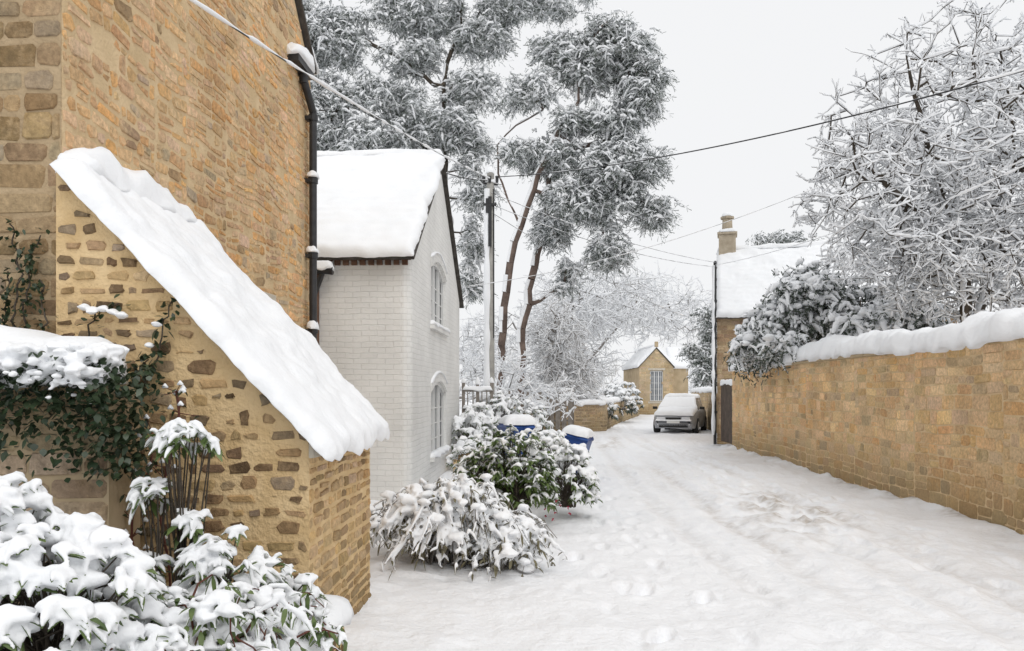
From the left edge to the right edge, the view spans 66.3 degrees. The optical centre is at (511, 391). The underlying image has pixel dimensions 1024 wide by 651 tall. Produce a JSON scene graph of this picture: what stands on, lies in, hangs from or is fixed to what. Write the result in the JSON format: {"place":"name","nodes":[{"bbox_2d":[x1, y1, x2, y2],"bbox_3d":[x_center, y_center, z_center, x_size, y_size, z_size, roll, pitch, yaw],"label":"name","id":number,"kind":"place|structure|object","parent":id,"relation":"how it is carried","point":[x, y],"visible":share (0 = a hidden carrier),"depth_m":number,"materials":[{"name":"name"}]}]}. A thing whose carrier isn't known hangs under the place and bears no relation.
{"place":"outdoors","nodes":[
{"label":"outdoors","id":0,"kind":"place"},
{"bbox_2d":[0,325,128,388],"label":"snow","id":1,"kind":"structure","parent":0,"point":[33,336],"depth_m":4.17,"materials":[{"name":"white snow"}]},
{"bbox_2d":[272,594,353,650],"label":"snow","id":2,"kind":"structure","parent":0,"point":[341,610],"depth_m":4.28,"materials":[{"name":"white snow"}]},
{"bbox_2d":[332,630,344,650],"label":"wall stones","id":3,"kind":"object","parent":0,"point":[334,644],"depth_m":4.38,"materials":[{"name":"brown stone"}]},
{"bbox_2d":[455,439,500,453],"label":"snow","id":4,"kind":"structure","parent":0,"point":[460,442],"depth_m":15.37,"materials":[{"name":"white snow"}]},
{"bbox_2d":[608,396,635,402],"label":"snow","id":5,"kind":"structure","parent":0,"point":[618,399],"depth_m":41.94,"materials":[{"name":"white snow"}]},
{"bbox_2d":[307,0,1023,394],"label":"sky","id":6,"kind":"structure","parent":0,"point":[744,69],"materials":[{"name":"white"}]},
{"bbox_2d":[665,347,690,368],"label":"snowy roof","id":7,"kind":"structure","parent":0,"point":[672,353],"depth_m":58.44,"materials":[{"name":"white snow"}]},
{"bbox_2d":[344,398,1023,650],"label":"snowy ground","id":8,"kind":"structure","parent":0,"point":[682,540],"depth_m":7.21,"materials":[{"name":"white snow"}]},
{"bbox_2d":[0,384,139,549],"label":"wall mortar","id":9,"kind":"object","parent":8,"relation":"on","point":[116,491],"depth_m":4.14,"materials":[{"name":"beige concrete"}]},
{"bbox_2d":[0,386,107,603],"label":"wall stones","id":10,"kind":"object","parent":9,"relation":"attached to","point":[60,489],"depth_m":4.11,"materials":[{"name":"brown stone"}]},
{"bbox_2d":[0,340,129,398],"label":"snow","id":11,"kind":"structure","parent":9,"relation":"on","point":[71,366],"depth_m":3.89,"materials":[{"name":"white snow"}]},
{"bbox_2d":[0,351,165,486],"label":"ivy leaves","id":12,"kind":"object","parent":9,"relation":"attached to","point":[99,396],"visible":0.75,"depth_m":4.02,"materials":[{"name":"green plant"}]},
{"bbox_2d":[61,0,309,328],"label":"wall mortar","id":13,"kind":"object","parent":8,"relation":"on","point":[103,48],"depth_m":6.65,"materials":[{"name":"beige concrete"}]},
{"bbox_2d":[0,1,60,333],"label":"front wall stones","id":14,"kind":"object","parent":13,"relation":"attached to","point":[40,125],"visible":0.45,"depth_m":4.69,"materials":[{"name":"beige stone"}]},
{"bbox_2d":[0,0,60,326],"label":"front mortar","id":15,"kind":"object","parent":13,"relation":"attached to","point":[23,90],"depth_m":4.70,"materials":[{"name":"beige concrete"}]},
{"bbox_2d":[62,0,310,326],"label":"lane wall stones","id":16,"kind":"object","parent":13,"relation":"attached to","point":[78,49],"visible":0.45,"depth_m":6.86,"materials":[{"name":"brown stone"}]},
{"bbox_2d":[263,291,275,300],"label":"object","id":17,"kind":"structure","parent":13,"relation":"attached to","point":[272,297],"depth_m":8.17,"materials":[{"name":"beige stone"}]},
{"bbox_2d":[287,53,317,339],"bbox_3d":[-2.420,-1.040,9.297,0.168,5.480,1.109,0,0,3],"label":"drainpipe","id":18,"kind":"object","parent":13,"relation":"attached to","point":[311,117],"visible":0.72,"depth_m":9.37,"materials":[{"name":"black metal"}]},
{"bbox_2d":[286,42,314,72],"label":"gutter snow","id":19,"kind":"structure","parent":18,"relation":"on","point":[302,51],"depth_m":8.84,"materials":[{"name":"white snow"}]},
{"bbox_2d":[306,320,318,329],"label":"snow","id":20,"kind":"structure","parent":18,"relation":"attached to","point":[313,324],"depth_m":9.33,"materials":[{"name":"white snow"}]},
{"bbox_2d":[306,246,318,253],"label":"snow","id":21,"kind":"structure","parent":18,"relation":"attached to","point":[311,249],"depth_m":9.33,"materials":[{"name":"white snow"}]},
{"bbox_2d":[306,170,319,179],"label":"snow","id":22,"kind":"structure","parent":18,"relation":"attached to","point":[313,173],"depth_m":9.34,"materials":[{"name":"white snow"}]},
{"bbox_2d":[295,0,316,73],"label":"roof tiles","id":23,"kind":"object","parent":13,"relation":"on","point":[303,24],"visible":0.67,"depth_m":9.23,"materials":[{"name":"stone"}]},
{"bbox_2d":[312,48,318,74],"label":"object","id":24,"kind":"structure","parent":23,"relation":"on","point":[317,67],"depth_m":9.60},
{"bbox_2d":[49,147,389,614],"bbox_3d":[-1.853,0.072,5.369,1.798,3.272,1.839,0,0,3],"label":"stone lean to","id":25,"kind":"object","parent":8,"relation":"on","point":[292,420],"visible":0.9,"depth_m":4.62,"materials":[{"name":"stone"}]},
{"bbox_2d":[0,218,179,396],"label":"climbing ivy","id":26,"kind":"object","parent":25,"relation":"attached to","point":[117,312],"visible":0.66,"depth_m":4.60,"materials":[{"name":"green plant"}]},
{"bbox_2d":[317,148,463,501],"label":"white cottage","id":27,"kind":"structure","parent":8,"relation":"on","point":[390,303],"depth_m":11.93,"materials":[{"name":"brick"}]},
{"bbox_2d":[431,382,443,450],"bbox_3d":[-1.412,0.470,14.425,0.060,1.300,1.950,0,0,3],"label":"window","id":28,"kind":"structure","parent":27,"relation":"in","point":[437,395],"depth_m":14.72,"materials":[{"name":"white glass"}]},
{"bbox_2d":[431,263,443,325],"bbox_3d":[-1.414,-1.750,14.400,0.060,1.180,1.900,0,0,3],"label":"window upper","id":29,"kind":"structure","parent":27,"relation":"in","point":[437,284],"depth_m":14.69,"materials":[{"name":"white glass"}]},
{"bbox_2d":[302,0,600,308],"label":"snowy cedar tree","id":30,"kind":"object","parent":8,"relation":"on","point":[456,130],"visible":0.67,"depth_m":26.61,"materials":[{"name":"grey plant"}]},
{"bbox_2d":[370,473,552,579],"bbox_3d":[-0.645,1.253,7.690,2.109,0.878,1.777,0,0,-24],"label":"snowy shrub","id":31,"kind":"object","parent":8,"relation":"on","point":[435,520],"visible":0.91,"depth_m":7.21,"materials":[{"name":"white plant"}]},
{"bbox_2d":[461,376,493,438],"bbox_3d":[-0.780,0.676,17.736,0.760,2.048,0.164,0,0,0],"label":"fence","id":32,"kind":"object","parent":8,"relation":"on","point":[477,388],"visible":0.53,"depth_m":17.70,"materials":[{"name":"grey wood"}]},
{"bbox_2d":[482,166,498,441],"bbox_3d":[-0.520,-1.878,18.970,0.409,7.156,0.299,0,0,0],"label":"utility pole","id":33,"kind":"object","parent":8,"relation":"on","point":[488,299],"visible":0.73,"depth_m":18.88,"materials":[{"name":"grey wood"}]},
{"bbox_2d":[189,0,1023,315],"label":"overhead wires","id":34,"kind":"object","parent":33,"relation":"attached to","point":[223,20],"visible":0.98,"depth_m":12.74,"materials":[{"name":"black metal"}]},
{"bbox_2d":[445,514,566,581],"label":"snowy shrub","id":35,"kind":"object","parent":8,"relation":"on","point":[505,554],"visible":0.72,"depth_m":7.20,"materials":[{"name":"white plant"}]},
{"bbox_2d":[451,390,561,449],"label":"snowy shrub","id":36,"kind":"object","parent":8,"relation":"on","point":[470,422],"visible":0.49,"depth_m":17.34,"materials":[{"name":"white snow"}]},
{"bbox_2d":[453,423,561,514],"bbox_3d":[-0.128,0.973,9.813,1.505,1.177,1.088,0,0,0],"label":"laurel shrub","id":37,"kind":"object","parent":8,"relation":"on","point":[519,479],"visible":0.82,"depth_m":9.66,"materials":[{"name":"green plant"}]},
{"bbox_2d":[497,414,535,454],"bbox_3d":[0.101,1.047,15.021,0.692,1.246,0.801,0,0,-17],"label":"blue wheelie bin","id":38,"kind":"object","parent":8,"relation":"on","point":[520,422],"visible":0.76,"depth_m":14.70,"materials":[{"name":"plastic"}]},
{"bbox_2d":[459,341,585,428],"bbox_3d":[0.247,0.125,21.186,3.756,3.154,2.294,0,0,-25],"label":"snowy bare shrub","id":39,"kind":"object","parent":8,"relation":"on","point":[508,368],"visible":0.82,"depth_m":20.92,"materials":[{"name":"white snow"}]},
{"bbox_2d":[446,423,602,511],"bbox_3d":[0.652,1.024,11.984,2.347,1.118,3.644,0,0,-33],"label":"snowy shrub","id":40,"kind":"object","parent":8,"relation":"on","point":[564,452],"visible":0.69,"depth_m":10.43,"materials":[{"name":"white snow"}]},
{"bbox_2d":[502,388,573,428],"bbox_3d":[0.725,0.765,31.572,3.550,1.870,0.216,0,0,0],"label":"wooden fence","id":41,"kind":"object","parent":8,"relation":"on","point":[557,421],"visible":0.14,"depth_m":31.50,"materials":[{"name":"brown wood"}]},
{"bbox_2d":[504,128,595,413],"bbox_3d":[1.095,-3.319,25.039,2.870,10.058,2.092,0,0,20],"label":"snowy pine tree","id":42,"kind":"object","parent":8,"relation":"on","point":[550,238],"visible":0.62,"depth_m":24.88,"materials":[{"name":"grey plant"}]},
{"bbox_2d":[544,500,570,520],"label":"pink flowers","id":43,"kind":"object","parent":8,"relation":"on","point":[556,512],"visible":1,"depth_m":9.95,"materials":[{"name":"pink plant"}]},
{"bbox_2d":[514,297,604,400],"bbox_3d":[2.117,-1.269,34.436,3.952,5.947,3.514,0,0,13],"label":"snowy weeping tree","id":44,"kind":"object","parent":8,"relation":"on","point":[548,362],"visible":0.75,"depth_m":34.06,"materials":[{"name":"white snow"}]},
{"bbox_2d":[514,405,605,430],"bbox_3d":[2.016,1.125,32.399,5.240,1.150,0.400,0,0,-42],"label":"wall mortar","id":45,"kind":"object","parent":8,"relation":"on","point":[582,417],"depth_m":33.19,"materials":[{"name":"stone"}]},
{"bbox_2d":[513,399,605,406],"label":"snow","id":46,"kind":"structure","parent":45,"relation":"on","point":[591,402],"depth_m":33.16,"materials":[{"name":"white snow"}]},
{"bbox_2d":[531,406,606,431],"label":"wall stones","id":47,"kind":"object","parent":45,"relation":"attached to","point":[604,425],"depth_m":33.30,"materials":[{"name":"beige stone"}]},
{"bbox_2d":[459,268,679,384],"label":"snowy deciduous tree","id":48,"kind":"object","parent":8,"relation":"on","point":[587,308],"visible":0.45,"depth_m":49.26,"materials":[{"name":"white snow"}]},
{"bbox_2d":[505,381,644,420],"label":"snowy hedge","id":49,"kind":"object","parent":8,"relation":"on","point":[620,390],"visible":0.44,"depth_m":42.68,"materials":[{"name":"white snow"}]},
{"bbox_2d":[562,425,596,477],"bbox_3d":[1.200,1.161,14.880,0.581,1.046,0.673,13,4,17],"label":"blue wheelie bin","id":50,"kind":"object","parent":8,"relation":"on","point":[576,434],"visible":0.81,"depth_m":14.60,"materials":[{"name":"plastic"}]},
{"bbox_2d":[459,334,709,404],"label":"distant trees","id":51,"kind":"object","parent":8,"relation":"on","point":[588,392],"visible":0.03,"depth_m":80.50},
{"bbox_2d":[486,8,691,398],"bbox_3d":[2.327,-4.986,24.029,6.254,13.386,3.090,0,0,0],"label":"snowy pine tree","id":52,"kind":"object","parent":8,"relation":"on","point":[586,64],"visible":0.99,"depth_m":23.61,"materials":[{"name":"grey plant"}]},
{"bbox_2d":[531,260,711,393],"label":"snowy deciduous tree","id":53,"kind":"object","parent":8,"relation":"on","point":[679,310],"visible":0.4,"depth_m":62.46,"materials":[{"name":"white snow"}]},
{"bbox_2d":[613,403,638,423],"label":"wall mortar","id":54,"kind":"object","parent":8,"relation":"on","point":[624,414],"depth_m":44.70,"materials":[{"name":"beige concrete"}]},
{"bbox_2d":[613,400,639,424],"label":"wall stones","id":55,"kind":"object","parent":54,"relation":"attached to","point":[621,416],"depth_m":43.53,"materials":[{"name":"beige stone"}]},
{"bbox_2d":[624,349,673,414],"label":"wall mortar","id":56,"kind":"object","parent":8,"relation":"on","point":[631,375],"depth_m":57.00,"materials":[{"name":"beige concrete"}]},
{"bbox_2d":[623,347,674,370],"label":"roof tiles","id":57,"kind":"object","parent":56,"relation":"attached to","point":[650,354],"visible":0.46,"depth_m":56.92,"materials":[{"name":"stone"}]},
{"bbox_2d":[622,346,655,370],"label":"snowy roof","id":58,"kind":"structure","parent":57,"relation":"on","point":[636,359],"depth_m":59.49,"materials":[{"name":"white snow"}]},
{"bbox_2d":[637,344,654,351],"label":"ridge snow","id":59,"kind":"structure","parent":57,"relation":"on","point":[646,347],"depth_m":60.61,"materials":[{"name":"white snow"}]},
{"bbox_2d":[657,347,675,366],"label":"snow","id":60,"kind":"structure","parent":57,"relation":"on","point":[666,356],"depth_m":56.93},
{"bbox_2d":[639,352,672,414],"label":"wall stones","id":61,"kind":"object","parent":56,"relation":"attached to","point":[649,410],"depth_m":56.99,"materials":[{"name":"beige stone"}]},
{"bbox_2d":[648,368,664,402],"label":"window surround","id":62,"kind":"object","parent":56,"relation":"attached to","point":[655,369],"visible":0.82,"depth_m":56.97,"materials":[{"name":"beige stone"}]},
{"bbox_2d":[650,371,662,400],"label":"window","id":63,"kind":"structure","parent":62,"relation":"in","point":[656,386],"depth_m":57.12,"materials":[{"name":"white glass"}]},
{"bbox_2d":[653,393,706,432],"bbox_3d":[7.236,0.876,33.564,2.140,1.640,4.278,0,0,21],"label":"parked car","id":64,"kind":"object","parent":8,"relation":"on","point":[681,410],"visible":1,"depth_m":32.05,"materials":[{"name":"paint"}]},
{"bbox_2d":[674,369,687,392],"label":"wing","id":65,"kind":"structure","parent":8,"relation":"on","point":[680,384],"depth_m":57.60,"materials":[{"name":"beige stone"}]},
{"bbox_2d":[676,305,712,387],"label":"snowy conifer tree","id":66,"kind":"object","parent":8,"relation":"on","point":[702,355],"visible":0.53,"depth_m":43.78,"materials":[{"name":"white snow"}]},
{"bbox_2d":[692,392,711,427],"bbox_3d":[9.149,0.850,36.477,0.400,1.700,11.077,0,0,7],"label":"wall mortar","id":67,"kind":"object","parent":8,"relation":"on","point":[707,404],"depth_m":34.97,"materials":[{"name":"beige concrete"}]},
{"bbox_2d":[691,393,711,430],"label":"wall stones","id":68,"kind":"object","parent":67,"relation":"attached to","point":[706,402],"depth_m":35.21,"materials":[{"name":"beige stone"}]},
{"bbox_2d":[713,261,716,443],"bbox_3d":[6.622,-1.299,25.552,0.138,5.999,0.348,0,0,15],"label":"utility pole","id":69,"kind":"object","parent":8,"relation":"on","point":[715,362],"visible":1,"depth_m":25.41,"materials":[{"name":"black metal"}]},
{"bbox_2d":[711,265,714,434],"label":"snow","id":70,"kind":"structure","parent":69,"relation":"attached to","point":[713,358],"depth_m":25.40,"materials":[{"name":"white snow"}]},
{"bbox_2d":[720,379,731,443],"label":"wooden gate","id":71,"kind":"structure","parent":8,"relation":"on","point":[726,410],"depth_m":24.48,"materials":[{"name":"grey wood"}]},
{"bbox_2d":[745,228,821,245],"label":"snowy conifer tree","id":72,"kind":"object","parent":8,"relation":"on","point":[778,238],"visible":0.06,"depth_m":47.23,"materials":[{"name":"white plant"}]},
{"bbox_2d":[717,314,955,443],"bbox_3d":[10.747,-1.575,27.072,7.000,6.550,5.200,0,0,15],"label":"wall mortar","id":73,"kind":"object","parent":8,"relation":"on","point":[725,365],"depth_m":25.47,"materials":[{"name":"beige concrete"}]},
{"bbox_2d":[716,312,949,318],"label":"roof tiles","id":74,"kind":"object","parent":73,"relation":"on","point":[740,317],"visible":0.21,"depth_m":25.22,"materials":[{"name":"stone"}]},
{"bbox_2d":[717,216,736,254],"bbox_3d":[7.672,-5.265,27.923,0.680,1.930,0.800,0,0,15],"label":"chimney","id":75,"kind":"object","parent":74,"relation":"on","point":[727,242],"visible":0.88,"depth_m":27.61,"materials":[{"name":"stone"}]},
{"bbox_2d":[717,239,874,251],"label":"ridge snow","id":76,"kind":"structure","parent":74,"relation":"on","point":[784,245],"depth_m":27.28,"materials":[{"name":"white snow"}]},
{"bbox_2d":[716,243,959,317],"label":"snowy roof","id":77,"kind":"structure","parent":74,"relation":"on","point":[742,285],"depth_m":26.39,"materials":[{"name":"white snow"}]},
{"bbox_2d":[717,313,956,443],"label":"wall stones","id":78,"kind":"object","parent":73,"relation":"attached to","point":[722,341],"depth_m":25.44,"materials":[{"name":"beige stone"}]},
{"bbox_2d":[722,258,959,387],"bbox_3d":[7.362,-0.768,18.351,5.787,4.940,5.038,0,0,28],"label":"snowy evergreen shrub","id":79,"kind":"object","parent":8,"relation":"on","point":[808,304],"visible":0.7,"depth_m":18.11,"materials":[{"name":"white snow"}]},
{"bbox_2d":[732,339,1023,534],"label":"wall mortar","id":80,"kind":"object","parent":8,"relation":"on","point":[953,425],"depth_m":11.73,"materials":[{"name":"beige concrete"}]},
{"bbox_2d":[728,307,1023,371],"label":"coping snow","id":81,"kind":"structure","parent":80,"relation":"on","point":[980,329],"depth_m":11.22,"materials":[{"name":"white snow"}]},
{"bbox_2d":[732,341,1023,534],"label":"wall stones","id":82,"kind":"object","parent":80,"relation":"attached to","point":[981,472],"depth_m":11.82,"materials":[{"name":"beige stone"}]},
{"bbox_2d":[781,338,1023,365],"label":"coping stones","id":83,"kind":"object","parent":80,"relation":"on","point":[839,358],"visible":0.18,"depth_m":14.46,"materials":[{"name":"beige stone"}]},
{"bbox_2d":[788,0,1023,324],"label":"snowy deciduous tree","id":84,"kind":"object","parent":8,"relation":"on","point":[993,243],"visible":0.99,"depth_m":14.22,"materials":[{"name":"white plant"}]},
{"bbox_2d":[690,386,711,392],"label":"snow","id":85,"kind":"structure","parent":0,"point":[707,389],"depth_m":37.02,"materials":[{"name":"white snow"}]},
{"bbox_2d":[719,228,735,231],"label":"chimney base snow","id":86,"kind":"structure","parent":0,"point":[727,230],"depth_m":27.54,"materials":[{"name":"white snow"}]},
{"bbox_2d":[722,212,732,215],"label":"chimney snow","id":87,"kind":"structure","parent":0,"point":[727,214],"depth_m":27.73,"materials":[{"name":"white snow"}]},
{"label":"snow on bed","id":88,"kind":"object","parent":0,"visible":0},
{"bbox_2d":[0,471,169,650],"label":"snowy rhododendron","id":89,"kind":"object","parent":88,"relation":"on","point":[88,553],"visible":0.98,"depth_m":2.88,"materials":[{"name":"white plant"}]},
{"bbox_2d":[120,380,199,586],"bbox_3d":[-1.961,0.620,4.345,0.460,1.365,0.278,0,0,0],"label":"climbing rose","id":90,"kind":"object","parent":88,"relation":"on","point":[177,392],"visible":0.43,"depth_m":4.32,"materials":[{"name":"green plant"}]},
{"bbox_2d":[126,417,224,584],"bbox_3d":[-1.742,0.692,4.075,0.482,1.120,0.350,0,0,-33],"label":"leafy garden shrub","id":91,"kind":"object","parent":88,"relation":"on","point":[168,438],"visible":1,"depth_m":4.04,"materials":[{"name":"green plant"}]},
{"bbox_2d":[83,524,327,614],"bbox_3d":[-1.561,1.003,3.998,1.286,0.659,0.728,0,0,-19],"label":"leafy garden shrub","id":92,"kind":"object","parent":88,"relation":"on","point":[198,560],"visible":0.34,"depth_m":3.93,"materials":[{"name":"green plant"}]},
{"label":"bed soil","id":93,"kind":"structure","parent":0,"visible":0},
{"bbox_2d":[32,566,318,650],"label":"snowy shrub","id":94,"kind":"object","parent":93,"relation":"on","point":[209,622],"visible":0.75,"depth_m":3.17,"materials":[{"name":"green plant"}]},
{"bbox_2d":[223,583,347,650],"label":"snowy shrub","id":95,"kind":"object","parent":93,"relation":"on","point":[326,633],"visible":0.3,"depth_m":3.68,"materials":[{"name":"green plant"}]},
{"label":"wall mortar","id":96,"kind":"object","parent":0,"visible":0},
{"bbox_2d":[597,397,614,403],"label":"snow","id":97,"kind":"structure","parent":96,"relation":"on","point":[607,400],"depth_m":34.59,"materials":[{"name":"white snow"}]},
{"bbox_2d":[606,403,612,428],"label":"wall stones","id":98,"kind":"object","parent":96,"relation":"attached to","point":[608,421],"depth_m":35.33,"materials":[{"name":"beige stone"}]}
]}

